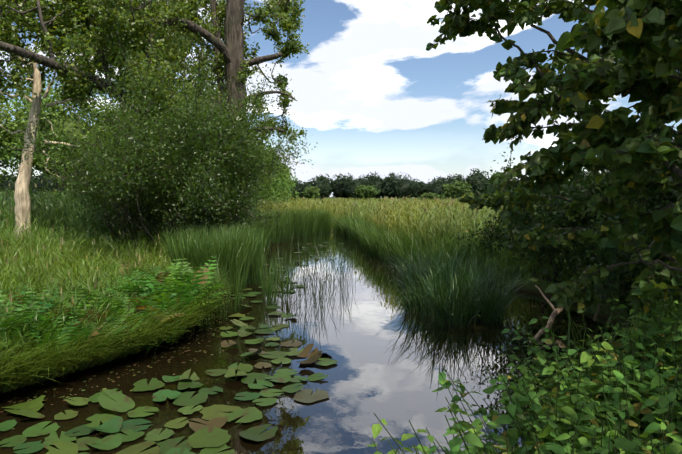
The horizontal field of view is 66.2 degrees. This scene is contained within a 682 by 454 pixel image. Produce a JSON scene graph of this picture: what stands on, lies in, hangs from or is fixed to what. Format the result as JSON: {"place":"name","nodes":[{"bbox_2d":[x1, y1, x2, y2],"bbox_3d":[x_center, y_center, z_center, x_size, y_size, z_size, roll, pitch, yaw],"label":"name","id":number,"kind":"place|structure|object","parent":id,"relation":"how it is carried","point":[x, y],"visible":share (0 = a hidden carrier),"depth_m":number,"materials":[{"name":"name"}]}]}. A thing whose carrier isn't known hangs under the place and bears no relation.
{"place":"outdoors","nodes":[
{"label":"outdoors","id":0,"kind":"place"},
{"bbox_2d":[0,209,248,392],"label":"bank grass","id":1,"kind":"structure","parent":0,"point":[79,265],"depth_m":6.64,"materials":[{"name":"green plant"}]},
{"bbox_2d":[0,205,166,311],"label":"bank grass seed heads","id":2,"kind":"object","parent":1,"relation":"on","point":[95,284],"visible":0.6,"depth_m":8.07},
{"bbox_2d":[0,197,641,393],"bbox_3d":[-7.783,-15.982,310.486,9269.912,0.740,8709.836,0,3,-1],"label":"ground","id":3,"kind":"structure","parent":0,"point":[525,287],"depth_m":9.99,"materials":[{"name":"soil"}]},
{"bbox_2d":[0,56,96,239],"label":"dead tree","id":4,"kind":"object","parent":3,"relation":"on","point":[22,199],"visible":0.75,"depth_m":13.92,"materials":[{"name":"beige wood"}]},
{"bbox_2d":[0,0,226,236],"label":"leaning tree","id":5,"kind":"object","parent":3,"relation":"on","point":[70,89],"depth_m":14.51,"materials":[{"name":"green plant"}]},
{"bbox_2d":[0,256,229,365],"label":"ferns","id":6,"kind":"object","parent":3,"relation":"on","point":[144,281],"visible":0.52,"depth_m":6.16,"materials":[{"name":"green plant"}]},
{"bbox_2d":[0,255,232,368],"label":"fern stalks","id":7,"kind":"object","parent":6,"relation":"attached to","point":[110,308],"visible":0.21,"depth_m":6.13,"materials":[{"name":"green plant"}]},
{"bbox_2d":[1,28,317,251],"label":"shrub","id":8,"kind":"object","parent":3,"relation":"on","point":[193,168],"depth_m":12.07,"materials":[{"name":"green plant"}]},
{"bbox_2d":[92,0,308,177],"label":"old tree","id":9,"kind":"object","parent":3,"relation":"on","point":[289,22],"depth_m":20.77,"materials":[{"name":"green plant"}]},
{"bbox_2d":[56,171,458,199],"bbox_3d":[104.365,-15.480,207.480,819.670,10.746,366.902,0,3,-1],"label":"tree trunks","id":10,"kind":"object","parent":3,"relation":"on","point":[57,188],"depth_m":63.64,"materials":[{"name":"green plant"}]},
{"bbox_2d":[0,68,668,212],"bbox_3d":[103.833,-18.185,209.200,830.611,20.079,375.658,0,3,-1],"label":"distant trees","id":11,"kind":"object","parent":10,"relation":"attached to","point":[393,185],"visible":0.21,"depth_m":64.24,"materials":[{"name":"green plant"}]},
{"bbox_2d":[0,186,680,321],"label":"meadow grass","id":12,"kind":"structure","parent":3,"relation":"on","point":[433,219],"depth_m":14.52,"materials":[{"name":"green plant"}]},
{"bbox_2d":[5,180,502,236],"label":"meadow seed heads","id":13,"kind":"object","parent":12,"relation":"attached to","point":[425,209],"visible":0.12,"depth_m":17.90,"materials":[{"name":"plant"}]},
{"bbox_2d":[367,279,681,453],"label":"leafy shrub","id":14,"kind":"object","parent":3,"relation":"on","point":[651,413],"depth_m":2.77,"materials":[{"name":"green plant"}]},
{"bbox_2d":[426,0,681,313],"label":"hazel","id":15,"kind":"object","parent":3,"relation":"on","point":[615,36],"depth_m":3.83,"materials":[{"name":"green plant"}]},
{"bbox_2d":[434,0,482,41],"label":"tree leaves","id":16,"kind":"object","parent":15,"relation":"attached to","point":[467,10],"visible":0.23,"depth_m":6.17,"materials":[{"name":"green plant"}]},
{"bbox_2d":[433,0,681,303],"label":"hazel petioles","id":17,"kind":"object","parent":15,"relation":"attached to","point":[640,123],"visible":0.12,"depth_m":4.04,"materials":[{"name":"green plant"}]},
{"bbox_2d":[450,296,679,437],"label":"grass","id":18,"kind":"structure","parent":3,"relation":"on","point":[569,325],"depth_m":5.07,"materials":[{"name":"green plant"}]},
{"bbox_2d":[448,120,681,320],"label":"scrub","id":19,"kind":"object","parent":3,"relation":"on","point":[576,193],"depth_m":8.39,"materials":[{"name":"green plant"}]},
{"bbox_2d":[0,232,653,453],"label":"water","id":20,"kind":"structure","parent":0,"point":[388,364],"depth_m":5.67,"materials":[{"name":"grey liquid"}]},
{"bbox_2d":[0,243,352,453],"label":"lily pads","id":21,"kind":"object","parent":20,"relation":"on","point":[217,438],"visible":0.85,"depth_m":4.45,"materials":[{"name":"green plant"}]},
{"bbox_2d":[1,238,611,428],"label":"riverbank","id":22,"kind":"structure","parent":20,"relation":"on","point":[205,352],"depth_m":6.09,"materials":[{"name":"brown soil"}]},
{"bbox_2d":[256,227,360,313],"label":"rush stems","id":23,"kind":"object","parent":20,"relation":"on","point":[321,268],"visible":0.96,"depth_m":10.89,"materials":[{"name":"green plant"}]},
{"bbox_2d":[146,207,546,329],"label":"reeds","id":24,"kind":"object","parent":20,"relation":"on","point":[446,285],"visible":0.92,"depth_m":9.96,"materials":[{"name":"green plant"}]},
{"bbox_2d":[529,199,647,341],"bbox_3d":[3.102,0.438,7.327,1.792,2.073,1.268,-1,3,-12],"label":"fallen branch","id":25,"kind":"object","parent":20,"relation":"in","point":[554,314],"visible":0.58,"depth_m":7.29,"materials":[{"name":"wood"}]},
{"bbox_2d":[0,0,681,196],"label":"sky","id":26,"kind":"structure","parent":0,"point":[368,89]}
]}

